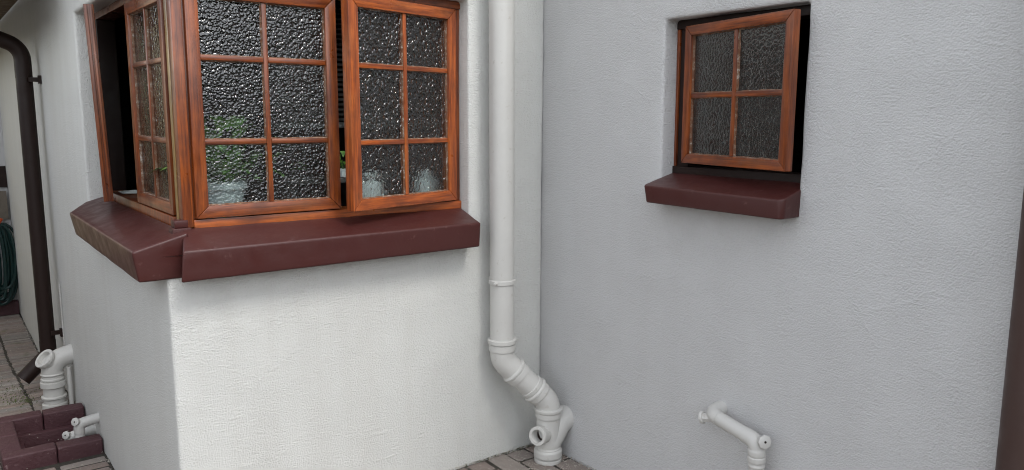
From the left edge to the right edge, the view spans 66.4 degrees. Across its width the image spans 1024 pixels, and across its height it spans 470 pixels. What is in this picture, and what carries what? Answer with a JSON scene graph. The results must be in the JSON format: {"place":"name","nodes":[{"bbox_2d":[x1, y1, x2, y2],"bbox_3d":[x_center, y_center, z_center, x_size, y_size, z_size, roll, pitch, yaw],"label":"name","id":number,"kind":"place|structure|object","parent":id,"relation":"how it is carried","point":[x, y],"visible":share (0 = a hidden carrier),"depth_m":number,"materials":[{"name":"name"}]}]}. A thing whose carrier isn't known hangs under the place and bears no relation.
{"place":"outdoors","nodes":[
{"label":"outdoors","id":0,"kind":"place"},
{"bbox_2d":[0,314,591,469],"bbox_3d":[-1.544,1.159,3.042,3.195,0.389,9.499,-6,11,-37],"label":"paving","id":1,"kind":"structure","parent":0,"point":[20,353],"depth_m":4.60,"materials":[{"name":"brick"}]},
{"bbox_2d":[0,112,19,315],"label":"end wall","id":2,"kind":"structure","parent":1,"relation":"on","point":[11,307],"depth_m":6.80,"materials":[{"name":"grey paint"}]},
{"bbox_2d":[0,403,103,469],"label":"drain basin","id":3,"kind":"object","parent":1,"relation":"in","point":[21,448],"visible":0.9,"depth_m":3.74,"materials":[{"name":"brick"}]},
{"bbox_2d":[0,380,531,466],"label":"moss","id":4,"kind":"object","parent":1,"relation":"on","point":[40,396],"visible":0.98,"depth_m":4.46,"materials":[{"name":"green plant"}]},
{"bbox_2d":[1,320,596,469],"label":"grit","id":5,"kind":"object","parent":1,"relation":"on","point":[449,469],"visible":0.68,"depth_m":3.27,"materials":[{"name":"grey gravel"}]},
{"bbox_2d":[0,0,1023,469],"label":"house","id":6,"kind":"structure","parent":1,"relation":"on","point":[856,314],"depth_m":2.73,"materials":[{"name":"paint"}]},
{"bbox_2d":[0,191,8,218],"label":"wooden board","id":7,"kind":"object","parent":6,"relation":"attached to","point":[3,207],"visible":1,"depth_m":6.72,"materials":[{"name":"wood"}]},
{"bbox_2d":[0,218,17,305],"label":"garden hose","id":8,"kind":"object","parent":6,"relation":"hanging from","point":[10,275],"visible":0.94,"depth_m":6.68,"materials":[{"name":"green rubber"}]},
{"bbox_2d":[0,31,62,383],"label":"brown downpipe","id":9,"kind":"object","parent":6,"relation":"attached to","point":[30,371],"visible":0.88,"depth_m":4.47,"materials":[{"name":"paint"}]},
{"bbox_2d":[35,344,73,409],"bbox_3d":[-2.523,0.789,4.357,0.216,0.354,0.138,-6,11,-37],"label":"soil pipe bend","id":10,"kind":"object","parent":6,"relation":"attached to","point":[50,364],"visible":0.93,"depth_m":4.31,"materials":[{"name":"paint"}]},
{"bbox_2d":[59,284,66,366],"bbox_3d":[-2.604,0.604,4.549,0.008,0.640,0.041,-6,11,-37],"label":"cable","id":11,"kind":"object","parent":6,"relation":"attached to","point":[61,316],"visible":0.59,"depth_m":4.54,"materials":[{"name":"paint"}]},
{"bbox_2d":[62,425,96,439],"bbox_3d":[-2.124,1.040,3.877,0.177,0.186,0.059,-6,11,-37],"label":"waste pipe","id":12,"kind":"object","parent":6,"relation":"attached to","point":[89,430],"visible":0.3,"depth_m":3.86,"materials":[{"name":"paint"}]},
{"bbox_2d":[71,413,99,437],"bbox_3d":[-2.040,0.955,3.776,0.147,0.186,0.059,-6,11,-37],"label":"waste pipe","id":13,"kind":"object","parent":6,"relation":"attached to","point":[80,424],"visible":0.62,"depth_m":3.74,"materials":[{"name":"paint"}]},
{"bbox_2d":[70,0,479,282],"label":"corner window","id":14,"kind":"structure","parent":6,"relation":"attached to","point":[235,115],"depth_m":2.68,"materials":[{"name":"brown wood"}]},
{"bbox_2d":[118,190,136,193],"bbox_3d":[-1.639,-0.190,3.373,0.109,0.012,0.153,-4,10,-26],"label":"dish","id":15,"kind":"object","parent":14,"relation":"on","point":[129,192],"visible":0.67,"depth_m":3.34,"materials":[{"name":"white ceramic"}]},
{"bbox_2d":[335,2,343,127],"bbox_3d":[-0.589,-0.664,3.086,0.700,0.474,0.030,-6,11,-37],"label":"slat blind","id":16,"kind":"object","parent":14,"relation":"hanging from","point":[341,124],"depth_m":3.03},
{"bbox_2d":[340,177,345,182],"bbox_3d":[-0.629,-0.164,3.063,0.480,0.134,0.160,-6,11,-37],"label":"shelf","id":17,"kind":"object","parent":6,"relation":"on","point":[343,179],"depth_m":2.95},
{"bbox_2d":[340,151,345,176],"bbox_3d":[-0.665,-0.272,3.001,0.097,0.098,0.169,-6,11,-37],"label":"pot plant","id":18,"kind":"object","parent":17,"relation":"on","point":[343,172],"visible":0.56,"depth_m":3.01,"materials":[{"name":"green plant"}]},
{"bbox_2d":[487,0,573,465],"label":"downpipe","id":19,"kind":"object","parent":6,"relation":"attached to","point":[548,432],"visible":1,"depth_m":3.05,"materials":[{"name":"paint"}]},
{"bbox_2d":[644,4,810,219],"bbox_3d":[0.708,-0.401,2.515,0.248,0.634,0.567,-6,11,-37],"label":"window","id":20,"kind":"structure","parent":6,"relation":"attached to","point":[736,82],"depth_m":2.47,"materials":[{"name":"brown wood"}]},
{"bbox_2d":[698,401,771,469],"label":"waste pipe","id":21,"kind":"object","parent":6,"relation":"attached to","point":[757,444],"visible":1,"depth_m":2.47,"materials":[{"name":"paint"}]},
{"bbox_2d":[995,190,1023,469],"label":"brown downpipe","id":22,"kind":"object","parent":6,"relation":"attached to","point":[1010,451],"visible":1,"depth_m":1.80,"materials":[{"name":"paint"}]}
]}

